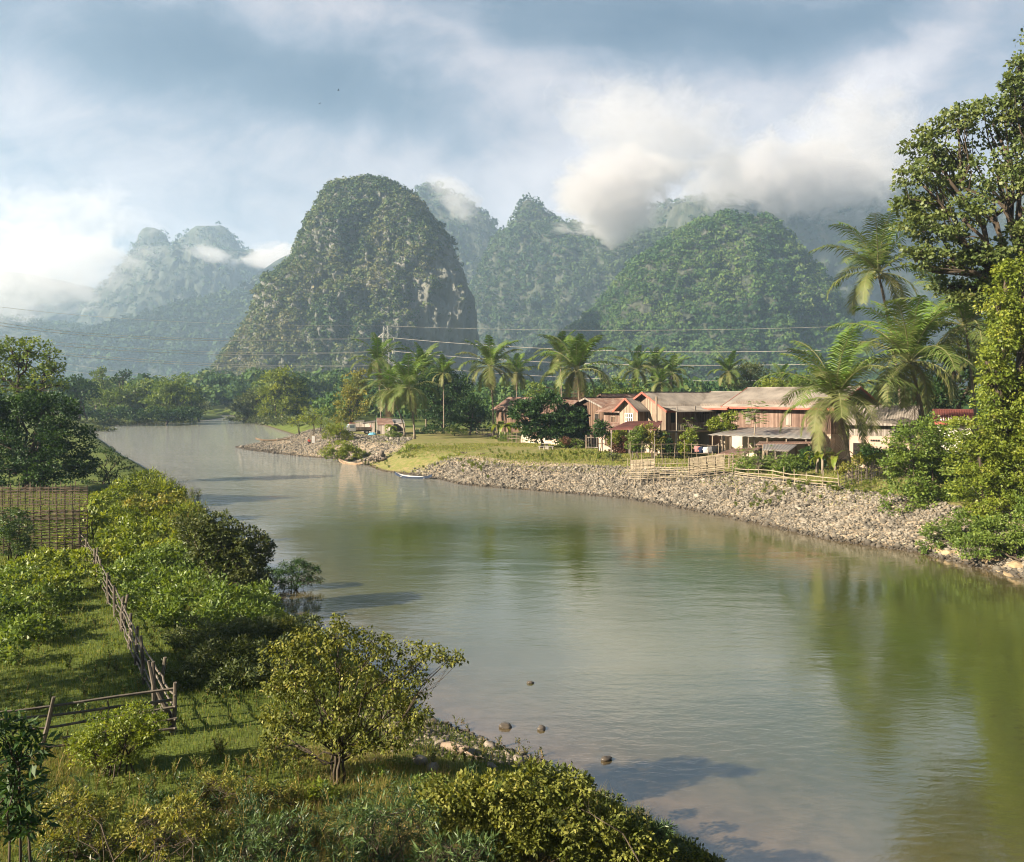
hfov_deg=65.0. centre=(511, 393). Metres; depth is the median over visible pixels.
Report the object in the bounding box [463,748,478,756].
rock
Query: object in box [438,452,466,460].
shrub
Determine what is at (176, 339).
power cable
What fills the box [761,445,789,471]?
papaya tree
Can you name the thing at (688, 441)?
shrub
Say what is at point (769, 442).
lean to
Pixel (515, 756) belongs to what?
rock
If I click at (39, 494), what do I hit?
palisade
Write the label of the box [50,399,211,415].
undergrowth
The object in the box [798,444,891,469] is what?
shrub
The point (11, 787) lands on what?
leaf shrub
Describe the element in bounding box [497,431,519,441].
shrub
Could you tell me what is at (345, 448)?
shrub
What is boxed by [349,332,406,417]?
coconut palm
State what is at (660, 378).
coconut palm
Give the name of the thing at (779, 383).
broadleaf tree
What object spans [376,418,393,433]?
shed
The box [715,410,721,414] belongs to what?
window
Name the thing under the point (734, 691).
water
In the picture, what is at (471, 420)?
broadleaf tree
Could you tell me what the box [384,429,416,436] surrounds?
shrub
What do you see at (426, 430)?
shrub
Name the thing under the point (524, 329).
power cable
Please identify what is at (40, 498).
woven fence
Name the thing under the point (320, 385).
distant wood
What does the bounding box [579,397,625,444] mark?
house
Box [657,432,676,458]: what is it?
shrub
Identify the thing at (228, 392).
distant wood
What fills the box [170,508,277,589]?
shrub
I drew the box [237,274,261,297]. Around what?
forest
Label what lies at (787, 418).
window
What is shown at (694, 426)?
papaya tree
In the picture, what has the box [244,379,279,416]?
riverside tree
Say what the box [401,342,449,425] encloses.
coconut palm
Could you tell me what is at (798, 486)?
weeds
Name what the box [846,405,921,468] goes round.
house
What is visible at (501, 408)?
house
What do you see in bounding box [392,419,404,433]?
shed
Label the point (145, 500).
bush
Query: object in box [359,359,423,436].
coconut palm
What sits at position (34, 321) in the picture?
forest
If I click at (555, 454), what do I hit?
grass
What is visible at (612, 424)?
house
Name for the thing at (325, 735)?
riverside tree
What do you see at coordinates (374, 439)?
stones
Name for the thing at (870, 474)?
fence
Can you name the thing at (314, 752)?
grass
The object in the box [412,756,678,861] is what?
riverbank thicket
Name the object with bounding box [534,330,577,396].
coconut palm
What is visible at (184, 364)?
power cable
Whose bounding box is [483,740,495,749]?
rock
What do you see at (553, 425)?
mango tree
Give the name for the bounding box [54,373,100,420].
riverside tree
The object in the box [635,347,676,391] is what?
coconut palm
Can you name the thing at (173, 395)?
riverside tree
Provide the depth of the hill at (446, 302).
829.41 m
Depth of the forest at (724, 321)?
946.03 m
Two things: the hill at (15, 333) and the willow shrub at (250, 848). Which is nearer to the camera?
the willow shrub at (250, 848)
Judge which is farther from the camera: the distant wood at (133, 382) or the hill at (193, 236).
the hill at (193, 236)
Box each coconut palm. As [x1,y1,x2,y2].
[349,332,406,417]
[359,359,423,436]
[367,353,443,438]
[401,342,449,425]
[424,354,464,431]
[456,335,522,436]
[498,352,541,396]
[527,333,620,399]
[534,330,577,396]
[608,345,657,387]
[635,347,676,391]
[643,364,676,391]
[647,353,694,391]
[707,350,745,388]
[753,326,922,477]
[765,363,796,384]
[809,211,943,403]
[825,295,984,469]
[884,267,1002,461]
[924,320,1015,419]
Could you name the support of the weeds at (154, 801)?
on the ground at (404, 463)
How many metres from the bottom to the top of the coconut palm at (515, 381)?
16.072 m
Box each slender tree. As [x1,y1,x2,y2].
[287,415,303,434]
[295,404,324,434]
[314,406,337,431]
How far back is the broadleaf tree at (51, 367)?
83.76 m
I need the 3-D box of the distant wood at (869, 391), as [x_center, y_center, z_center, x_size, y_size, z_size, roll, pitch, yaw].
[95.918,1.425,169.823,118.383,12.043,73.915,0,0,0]
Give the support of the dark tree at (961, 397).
on the ground at (404, 463)
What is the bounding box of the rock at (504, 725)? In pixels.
[499,722,511,728]
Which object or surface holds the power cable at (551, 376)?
attached to the lattice pylon
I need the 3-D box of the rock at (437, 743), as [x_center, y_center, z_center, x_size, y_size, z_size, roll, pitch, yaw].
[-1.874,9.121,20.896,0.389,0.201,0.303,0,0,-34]
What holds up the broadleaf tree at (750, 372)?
on the ground at (404, 463)
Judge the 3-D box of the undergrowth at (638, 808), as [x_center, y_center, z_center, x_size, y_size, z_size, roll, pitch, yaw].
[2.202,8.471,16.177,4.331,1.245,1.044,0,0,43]
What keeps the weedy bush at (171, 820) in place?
on the ground at (404, 463)
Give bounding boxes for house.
[491,397,532,431]
[519,400,584,444]
[557,397,584,399]
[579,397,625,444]
[596,393,638,397]
[596,398,623,421]
[599,422,627,451]
[612,391,716,455]
[699,391,741,452]
[720,386,881,459]
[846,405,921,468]
[932,409,977,461]
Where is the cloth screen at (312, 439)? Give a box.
[311,435,314,443]
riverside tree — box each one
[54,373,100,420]
[83,383,139,418]
[87,366,113,411]
[110,369,132,410]
[120,378,166,416]
[138,371,205,423]
[179,384,205,421]
[225,386,271,420]
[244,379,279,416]
[253,364,311,419]
[255,613,468,784]
[280,373,314,415]
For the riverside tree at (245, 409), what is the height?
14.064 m
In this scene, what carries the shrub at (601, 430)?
on the ground at (404, 463)
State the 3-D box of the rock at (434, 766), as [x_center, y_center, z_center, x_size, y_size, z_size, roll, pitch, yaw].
[-1.833,8.702,18.657,0.296,0.204,0.456,0,0,-9]
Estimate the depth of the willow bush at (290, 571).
40.81 m
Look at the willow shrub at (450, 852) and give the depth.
12.79 m
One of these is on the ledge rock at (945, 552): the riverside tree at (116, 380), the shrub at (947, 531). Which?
the shrub at (947, 531)
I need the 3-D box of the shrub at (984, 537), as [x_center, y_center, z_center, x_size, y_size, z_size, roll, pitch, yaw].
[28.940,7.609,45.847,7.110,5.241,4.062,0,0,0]
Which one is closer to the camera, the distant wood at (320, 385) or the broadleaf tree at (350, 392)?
the broadleaf tree at (350, 392)
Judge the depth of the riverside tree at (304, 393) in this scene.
267.69 m
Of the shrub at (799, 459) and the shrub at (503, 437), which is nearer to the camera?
the shrub at (799, 459)
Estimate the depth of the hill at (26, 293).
2598.23 m
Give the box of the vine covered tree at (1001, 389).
[961,249,1023,506]
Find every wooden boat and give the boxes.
[255,437,290,440]
[339,459,362,464]
[395,472,431,478]
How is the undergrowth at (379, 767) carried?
on the ground at (404, 463)
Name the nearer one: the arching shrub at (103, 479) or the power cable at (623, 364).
the arching shrub at (103, 479)
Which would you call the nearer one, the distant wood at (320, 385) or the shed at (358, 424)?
the shed at (358, 424)
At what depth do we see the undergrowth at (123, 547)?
49.35 m
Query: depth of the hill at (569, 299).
1567.04 m
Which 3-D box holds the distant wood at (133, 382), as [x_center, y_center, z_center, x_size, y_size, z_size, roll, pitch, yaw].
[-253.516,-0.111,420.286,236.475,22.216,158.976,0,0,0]
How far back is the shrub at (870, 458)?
72.83 m
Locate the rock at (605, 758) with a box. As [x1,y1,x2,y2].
[601,756,611,761]
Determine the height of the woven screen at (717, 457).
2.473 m
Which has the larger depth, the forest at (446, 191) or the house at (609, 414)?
the forest at (446, 191)
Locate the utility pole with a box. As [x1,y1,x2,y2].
[655,397,657,455]
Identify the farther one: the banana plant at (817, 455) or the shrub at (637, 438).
the shrub at (637, 438)
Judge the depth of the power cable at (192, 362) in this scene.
257.82 m
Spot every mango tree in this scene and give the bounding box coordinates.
[506,387,592,447]
[704,410,739,455]
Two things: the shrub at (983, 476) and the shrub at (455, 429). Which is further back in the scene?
the shrub at (455, 429)
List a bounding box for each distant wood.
[0,373,204,410]
[180,366,355,407]
[192,380,244,409]
[309,391,497,420]
[329,372,818,405]
[725,374,988,425]
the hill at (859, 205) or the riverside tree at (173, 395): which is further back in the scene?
the hill at (859, 205)
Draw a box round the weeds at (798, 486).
[361,447,876,506]
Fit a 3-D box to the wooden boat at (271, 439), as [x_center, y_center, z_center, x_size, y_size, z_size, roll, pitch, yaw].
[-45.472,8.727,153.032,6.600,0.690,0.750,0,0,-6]
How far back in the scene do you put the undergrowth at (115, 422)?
247.01 m
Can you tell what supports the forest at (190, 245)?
on the hill at (165, 276)
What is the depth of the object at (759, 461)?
74.66 m
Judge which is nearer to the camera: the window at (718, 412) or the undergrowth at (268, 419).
the window at (718, 412)
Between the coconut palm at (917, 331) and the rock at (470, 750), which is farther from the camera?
the coconut palm at (917, 331)
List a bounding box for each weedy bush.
[25,780,142,861]
[112,789,231,861]
[163,769,323,835]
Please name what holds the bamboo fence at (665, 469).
on the stones at (746, 498)
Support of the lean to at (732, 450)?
on the ground at (404, 463)
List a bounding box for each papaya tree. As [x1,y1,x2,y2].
[678,417,702,454]
[729,443,758,467]
[739,401,769,459]
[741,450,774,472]
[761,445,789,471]
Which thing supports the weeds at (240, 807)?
on the ground at (404, 463)
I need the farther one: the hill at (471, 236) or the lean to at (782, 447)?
the hill at (471, 236)
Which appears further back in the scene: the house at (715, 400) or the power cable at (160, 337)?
the power cable at (160, 337)
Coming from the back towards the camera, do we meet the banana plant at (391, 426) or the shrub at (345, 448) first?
the banana plant at (391, 426)
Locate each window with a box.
[594,413,598,422]
[611,416,615,421]
[670,412,675,422]
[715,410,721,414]
[745,412,750,423]
[785,413,790,425]
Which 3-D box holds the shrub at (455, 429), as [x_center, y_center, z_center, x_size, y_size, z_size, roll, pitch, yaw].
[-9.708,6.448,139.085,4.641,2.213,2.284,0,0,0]
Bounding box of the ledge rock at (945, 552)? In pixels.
[928,546,953,554]
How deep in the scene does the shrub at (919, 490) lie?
56.48 m
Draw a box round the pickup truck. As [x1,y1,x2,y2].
[346,423,371,433]
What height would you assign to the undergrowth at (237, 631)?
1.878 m
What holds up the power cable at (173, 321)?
attached to the lattice pylon
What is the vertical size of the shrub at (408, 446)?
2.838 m
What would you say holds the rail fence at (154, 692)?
on the ground at (404, 463)
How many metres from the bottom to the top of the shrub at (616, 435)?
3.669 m
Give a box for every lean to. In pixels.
[715,447,761,467]
[756,440,812,466]
[763,444,797,469]
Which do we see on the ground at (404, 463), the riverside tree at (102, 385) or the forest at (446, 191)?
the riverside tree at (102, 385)
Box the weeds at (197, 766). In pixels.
[29,729,311,857]
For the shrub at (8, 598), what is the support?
on the ground at (404, 463)
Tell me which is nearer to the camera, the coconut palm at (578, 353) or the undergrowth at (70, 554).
the undergrowth at (70, 554)
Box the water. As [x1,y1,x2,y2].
[90,415,1023,861]
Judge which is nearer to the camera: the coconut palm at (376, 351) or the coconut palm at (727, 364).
the coconut palm at (376, 351)
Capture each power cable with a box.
[0,322,384,338]
[0,325,369,340]
[0,339,361,354]
[3,336,370,352]
[4,307,317,325]
[15,347,349,365]
[16,350,368,366]
[394,364,761,380]
[395,351,808,365]
[397,338,820,351]
[399,326,840,329]
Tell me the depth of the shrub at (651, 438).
90.74 m
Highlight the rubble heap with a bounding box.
[359,450,386,461]
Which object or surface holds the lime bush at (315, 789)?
on the ground at (404, 463)
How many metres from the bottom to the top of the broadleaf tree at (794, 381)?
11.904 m
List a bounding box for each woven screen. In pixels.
[630,459,654,475]
[689,454,723,477]
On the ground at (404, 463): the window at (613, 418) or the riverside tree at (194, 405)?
the riverside tree at (194, 405)
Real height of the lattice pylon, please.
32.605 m
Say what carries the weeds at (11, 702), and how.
on the ground at (404, 463)
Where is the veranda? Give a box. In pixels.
[610,421,661,458]
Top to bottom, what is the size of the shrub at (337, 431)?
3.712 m
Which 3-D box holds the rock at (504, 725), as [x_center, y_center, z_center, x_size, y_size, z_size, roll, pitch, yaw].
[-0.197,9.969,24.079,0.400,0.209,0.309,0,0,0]
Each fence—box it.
[0,483,87,521]
[0,505,87,553]
[0,660,176,753]
[78,530,176,729]
[476,429,501,437]
[627,453,732,485]
[630,440,722,463]
[734,466,838,487]
[837,455,887,488]
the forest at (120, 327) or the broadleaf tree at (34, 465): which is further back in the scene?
the forest at (120, 327)
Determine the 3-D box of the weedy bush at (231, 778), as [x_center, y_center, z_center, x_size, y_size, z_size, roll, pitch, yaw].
[-5.396,8.232,16.362,2.996,0.818,2.302,0,0,40]
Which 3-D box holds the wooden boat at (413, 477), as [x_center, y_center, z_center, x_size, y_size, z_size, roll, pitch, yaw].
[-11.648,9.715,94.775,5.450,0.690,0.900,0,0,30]
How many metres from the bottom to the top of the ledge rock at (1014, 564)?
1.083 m
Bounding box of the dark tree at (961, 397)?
[909,306,1007,411]
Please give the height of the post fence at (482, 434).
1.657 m
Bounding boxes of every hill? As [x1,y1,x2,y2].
[0,271,97,323]
[0,318,86,366]
[1,293,251,384]
[76,227,263,325]
[174,225,263,267]
[218,179,478,384]
[244,254,289,288]
[245,278,259,289]
[418,185,497,284]
[471,199,867,381]
[485,216,882,389]
[629,185,1023,387]
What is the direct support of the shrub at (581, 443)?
on the ground at (404, 463)
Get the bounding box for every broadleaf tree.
[0,334,69,474]
[0,389,102,489]
[329,368,375,425]
[409,363,482,428]
[448,393,494,434]
[523,381,606,397]
[602,375,644,392]
[722,359,771,389]
[759,377,787,386]
[784,369,818,386]
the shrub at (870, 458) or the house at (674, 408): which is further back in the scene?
the house at (674, 408)
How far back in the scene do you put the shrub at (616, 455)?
87.89 m
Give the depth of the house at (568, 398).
124.95 m
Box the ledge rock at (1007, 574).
[996,570,1013,576]
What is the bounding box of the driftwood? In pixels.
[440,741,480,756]
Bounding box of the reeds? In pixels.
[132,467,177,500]
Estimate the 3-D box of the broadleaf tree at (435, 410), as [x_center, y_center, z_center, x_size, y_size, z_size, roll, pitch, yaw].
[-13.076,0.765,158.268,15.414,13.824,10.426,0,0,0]
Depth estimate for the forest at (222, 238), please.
2666.57 m
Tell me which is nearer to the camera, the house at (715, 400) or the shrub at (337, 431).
the house at (715, 400)
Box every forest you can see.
[0,313,88,362]
[1,287,254,389]
[70,230,266,329]
[172,221,265,264]
[205,173,479,386]
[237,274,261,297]
[413,180,504,286]
[468,192,875,382]
[476,208,890,396]
[623,177,1015,388]
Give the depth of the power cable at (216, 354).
263.29 m
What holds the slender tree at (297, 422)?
on the ground at (404, 463)
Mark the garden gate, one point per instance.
(586, 437)
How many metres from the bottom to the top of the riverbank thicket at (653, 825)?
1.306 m
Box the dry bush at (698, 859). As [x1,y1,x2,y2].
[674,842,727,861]
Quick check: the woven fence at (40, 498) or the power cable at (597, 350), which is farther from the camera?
the power cable at (597, 350)
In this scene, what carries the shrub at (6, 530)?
on the ground at (404, 463)
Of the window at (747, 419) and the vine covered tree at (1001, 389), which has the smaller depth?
the vine covered tree at (1001, 389)
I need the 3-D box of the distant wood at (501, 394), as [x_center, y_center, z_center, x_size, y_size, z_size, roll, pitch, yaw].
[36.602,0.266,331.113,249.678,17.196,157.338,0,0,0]
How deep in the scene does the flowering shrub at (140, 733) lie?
17.57 m
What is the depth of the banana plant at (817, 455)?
73.30 m
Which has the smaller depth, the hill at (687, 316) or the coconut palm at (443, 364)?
the coconut palm at (443, 364)
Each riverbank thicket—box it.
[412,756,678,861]
[596,807,677,861]
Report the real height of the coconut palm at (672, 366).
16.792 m
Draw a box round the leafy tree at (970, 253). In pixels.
[887,28,1023,309]
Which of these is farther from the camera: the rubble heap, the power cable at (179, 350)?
the power cable at (179, 350)
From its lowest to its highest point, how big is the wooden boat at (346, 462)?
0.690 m
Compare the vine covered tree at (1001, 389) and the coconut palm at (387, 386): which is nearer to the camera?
the vine covered tree at (1001, 389)
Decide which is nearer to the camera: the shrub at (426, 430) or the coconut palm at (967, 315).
the coconut palm at (967, 315)
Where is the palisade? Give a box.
[0,481,75,505]
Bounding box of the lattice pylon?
[380,326,393,390]
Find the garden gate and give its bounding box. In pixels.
[585,435,598,448]
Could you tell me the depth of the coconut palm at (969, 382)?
88.89 m
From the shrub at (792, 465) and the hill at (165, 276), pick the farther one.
the hill at (165, 276)
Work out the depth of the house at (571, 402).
116.28 m
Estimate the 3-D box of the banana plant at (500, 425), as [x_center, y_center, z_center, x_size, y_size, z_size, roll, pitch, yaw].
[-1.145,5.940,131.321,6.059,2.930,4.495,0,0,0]
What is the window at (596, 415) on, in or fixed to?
in the house at (592, 405)
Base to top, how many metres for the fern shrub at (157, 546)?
2.351 m
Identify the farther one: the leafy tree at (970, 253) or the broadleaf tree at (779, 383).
the broadleaf tree at (779, 383)
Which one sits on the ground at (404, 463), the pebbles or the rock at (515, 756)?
the pebbles
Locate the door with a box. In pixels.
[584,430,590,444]
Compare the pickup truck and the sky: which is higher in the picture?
the sky
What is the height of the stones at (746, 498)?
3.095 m
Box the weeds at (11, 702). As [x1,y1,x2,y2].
[0,591,274,720]
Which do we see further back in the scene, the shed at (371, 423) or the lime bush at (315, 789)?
the shed at (371, 423)
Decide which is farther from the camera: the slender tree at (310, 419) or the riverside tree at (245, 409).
the riverside tree at (245, 409)
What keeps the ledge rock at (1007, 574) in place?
in the water
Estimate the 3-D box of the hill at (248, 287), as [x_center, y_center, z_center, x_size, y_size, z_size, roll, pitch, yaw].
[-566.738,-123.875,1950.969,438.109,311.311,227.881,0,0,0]
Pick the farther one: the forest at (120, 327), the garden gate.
the forest at (120, 327)
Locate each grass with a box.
[0,739,677,861]
[393,442,1014,507]
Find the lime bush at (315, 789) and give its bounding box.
[302,776,341,806]
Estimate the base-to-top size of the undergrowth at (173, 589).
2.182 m
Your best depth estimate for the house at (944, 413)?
87.71 m
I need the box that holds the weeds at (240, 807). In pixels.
[190,761,494,861]
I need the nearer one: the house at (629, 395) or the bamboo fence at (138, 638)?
the bamboo fence at (138, 638)
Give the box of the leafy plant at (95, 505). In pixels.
[78,495,109,547]
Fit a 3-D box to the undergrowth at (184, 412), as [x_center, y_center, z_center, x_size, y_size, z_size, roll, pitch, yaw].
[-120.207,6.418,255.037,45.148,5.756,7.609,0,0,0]
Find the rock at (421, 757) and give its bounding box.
[413,755,427,764]
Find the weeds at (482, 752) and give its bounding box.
[402,715,542,763]
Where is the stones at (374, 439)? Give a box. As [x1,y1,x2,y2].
[235,427,412,471]
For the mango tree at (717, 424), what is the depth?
91.74 m
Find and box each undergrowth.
[0,529,108,594]
[0,561,89,664]
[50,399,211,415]
[63,405,202,421]
[74,418,198,435]
[74,468,212,563]
[96,539,272,635]
[160,610,324,694]
[216,754,450,787]
[222,414,320,426]
[233,576,286,620]
[545,761,723,861]
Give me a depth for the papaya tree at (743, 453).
78.15 m
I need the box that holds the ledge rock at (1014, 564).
[1006,560,1023,568]
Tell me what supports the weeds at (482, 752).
on the ground at (404, 463)
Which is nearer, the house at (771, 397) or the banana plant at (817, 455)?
the banana plant at (817, 455)
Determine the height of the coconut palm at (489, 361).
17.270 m
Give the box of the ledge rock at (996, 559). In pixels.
[971,552,1004,564]
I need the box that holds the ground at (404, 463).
[0,395,1023,861]
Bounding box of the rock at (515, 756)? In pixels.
[512,754,524,763]
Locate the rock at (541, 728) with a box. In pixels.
[537,725,545,730]
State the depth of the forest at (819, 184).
1944.11 m
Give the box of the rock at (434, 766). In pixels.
[427,762,438,771]
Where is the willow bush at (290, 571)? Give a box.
[258,557,324,590]
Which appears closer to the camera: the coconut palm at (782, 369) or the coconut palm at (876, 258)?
the coconut palm at (876, 258)
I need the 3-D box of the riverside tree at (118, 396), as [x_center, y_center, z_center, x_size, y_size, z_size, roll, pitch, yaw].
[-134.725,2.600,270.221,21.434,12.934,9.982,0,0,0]
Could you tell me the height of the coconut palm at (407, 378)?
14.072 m
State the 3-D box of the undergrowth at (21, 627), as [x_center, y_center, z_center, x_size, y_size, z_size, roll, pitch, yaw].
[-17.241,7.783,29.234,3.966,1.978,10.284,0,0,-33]
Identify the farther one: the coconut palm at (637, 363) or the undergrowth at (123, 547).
the coconut palm at (637, 363)
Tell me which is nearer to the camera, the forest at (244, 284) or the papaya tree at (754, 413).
the papaya tree at (754, 413)
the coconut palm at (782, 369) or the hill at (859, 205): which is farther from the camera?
the hill at (859, 205)
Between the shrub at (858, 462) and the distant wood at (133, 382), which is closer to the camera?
the shrub at (858, 462)
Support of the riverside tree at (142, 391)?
on the ground at (404, 463)
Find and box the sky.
[0,0,1023,287]
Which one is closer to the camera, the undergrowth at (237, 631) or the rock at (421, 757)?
the rock at (421, 757)
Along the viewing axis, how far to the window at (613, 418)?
105.47 m
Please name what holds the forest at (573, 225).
on the hill at (569, 299)
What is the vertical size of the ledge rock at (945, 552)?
1.157 m
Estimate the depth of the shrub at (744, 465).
75.83 m
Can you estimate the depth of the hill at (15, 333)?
1948.62 m
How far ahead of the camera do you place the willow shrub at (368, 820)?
13.74 m
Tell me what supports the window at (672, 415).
in the house at (674, 408)
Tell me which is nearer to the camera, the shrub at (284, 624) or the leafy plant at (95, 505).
the shrub at (284, 624)
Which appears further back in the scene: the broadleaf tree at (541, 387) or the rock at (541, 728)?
the broadleaf tree at (541, 387)
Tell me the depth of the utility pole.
94.92 m
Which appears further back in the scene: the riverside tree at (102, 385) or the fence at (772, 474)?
the riverside tree at (102, 385)
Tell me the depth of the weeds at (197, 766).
16.77 m
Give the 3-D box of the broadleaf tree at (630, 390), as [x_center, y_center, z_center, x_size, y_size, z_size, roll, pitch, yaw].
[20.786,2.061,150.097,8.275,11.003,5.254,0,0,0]
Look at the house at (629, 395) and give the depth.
132.06 m
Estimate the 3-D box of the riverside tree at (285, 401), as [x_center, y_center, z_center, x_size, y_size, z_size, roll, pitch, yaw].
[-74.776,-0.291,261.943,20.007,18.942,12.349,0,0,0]
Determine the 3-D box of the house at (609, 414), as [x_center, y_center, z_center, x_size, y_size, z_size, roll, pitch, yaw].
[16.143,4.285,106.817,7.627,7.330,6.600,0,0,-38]
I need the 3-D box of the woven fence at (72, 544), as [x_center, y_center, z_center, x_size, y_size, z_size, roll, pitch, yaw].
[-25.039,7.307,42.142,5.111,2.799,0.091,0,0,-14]
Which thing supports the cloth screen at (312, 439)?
on the ground at (404, 463)
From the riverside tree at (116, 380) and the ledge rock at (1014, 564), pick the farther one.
the riverside tree at (116, 380)
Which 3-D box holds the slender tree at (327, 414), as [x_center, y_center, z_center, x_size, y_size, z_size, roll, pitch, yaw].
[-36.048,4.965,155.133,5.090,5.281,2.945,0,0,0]
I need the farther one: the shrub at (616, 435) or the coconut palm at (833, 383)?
the shrub at (616, 435)
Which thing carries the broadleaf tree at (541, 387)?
on the ground at (404, 463)
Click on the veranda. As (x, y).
(629, 425)
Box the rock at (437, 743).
[434,739,445,745]
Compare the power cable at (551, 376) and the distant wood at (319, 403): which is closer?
the distant wood at (319, 403)
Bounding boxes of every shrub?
[0,505,39,560]
[0,593,19,620]
[0,707,61,861]
[63,700,171,783]
[79,446,138,484]
[111,542,208,571]
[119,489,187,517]
[130,470,215,543]
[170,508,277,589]
[217,801,317,861]
[254,615,317,647]
[310,790,443,861]
[317,439,370,460]
[321,422,355,443]
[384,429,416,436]
[395,443,424,454]
[404,823,510,861]
[415,425,446,433]
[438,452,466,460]
[444,424,467,435]
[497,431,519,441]
[557,437,584,448]
[560,434,631,453]
[591,418,611,452]
[604,426,626,450]
[605,451,622,460]
[624,425,649,458]
[637,422,666,458]
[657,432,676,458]
[674,427,698,458]
[730,460,760,472]
[734,454,813,470]
[770,453,809,476]
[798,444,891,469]
[834,453,866,480]
[850,452,886,473]
[876,411,985,516]
[914,507,980,553]
[941,413,1023,521]
[950,495,1023,561]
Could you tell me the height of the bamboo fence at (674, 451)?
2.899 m
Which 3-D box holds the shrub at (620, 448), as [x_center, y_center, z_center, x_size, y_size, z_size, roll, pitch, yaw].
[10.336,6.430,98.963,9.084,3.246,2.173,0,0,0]
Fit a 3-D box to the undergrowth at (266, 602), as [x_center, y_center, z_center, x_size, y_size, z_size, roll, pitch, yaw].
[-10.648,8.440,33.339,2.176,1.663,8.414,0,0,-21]
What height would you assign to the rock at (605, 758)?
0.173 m
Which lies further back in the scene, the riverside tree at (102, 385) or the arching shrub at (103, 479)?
the riverside tree at (102, 385)
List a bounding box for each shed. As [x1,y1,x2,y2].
[354,420,364,426]
[360,420,375,431]
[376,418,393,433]
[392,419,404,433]
[709,427,814,463]
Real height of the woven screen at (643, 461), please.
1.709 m
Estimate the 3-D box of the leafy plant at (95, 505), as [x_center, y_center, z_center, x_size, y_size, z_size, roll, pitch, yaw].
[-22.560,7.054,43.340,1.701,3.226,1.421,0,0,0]
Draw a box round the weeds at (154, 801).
[0,768,221,861]
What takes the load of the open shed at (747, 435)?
on the ground at (404, 463)
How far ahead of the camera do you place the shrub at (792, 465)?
71.77 m
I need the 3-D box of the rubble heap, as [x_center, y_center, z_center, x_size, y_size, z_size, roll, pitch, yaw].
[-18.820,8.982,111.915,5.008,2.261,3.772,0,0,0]
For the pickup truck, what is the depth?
144.24 m
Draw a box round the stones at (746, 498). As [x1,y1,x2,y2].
[385,456,1023,579]
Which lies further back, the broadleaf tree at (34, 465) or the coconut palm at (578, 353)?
the coconut palm at (578, 353)
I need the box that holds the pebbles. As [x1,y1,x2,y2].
[269,690,570,778]
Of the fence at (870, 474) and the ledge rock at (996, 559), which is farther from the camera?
the fence at (870, 474)
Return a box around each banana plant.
[383,424,398,431]
[486,421,520,438]
[803,450,853,473]

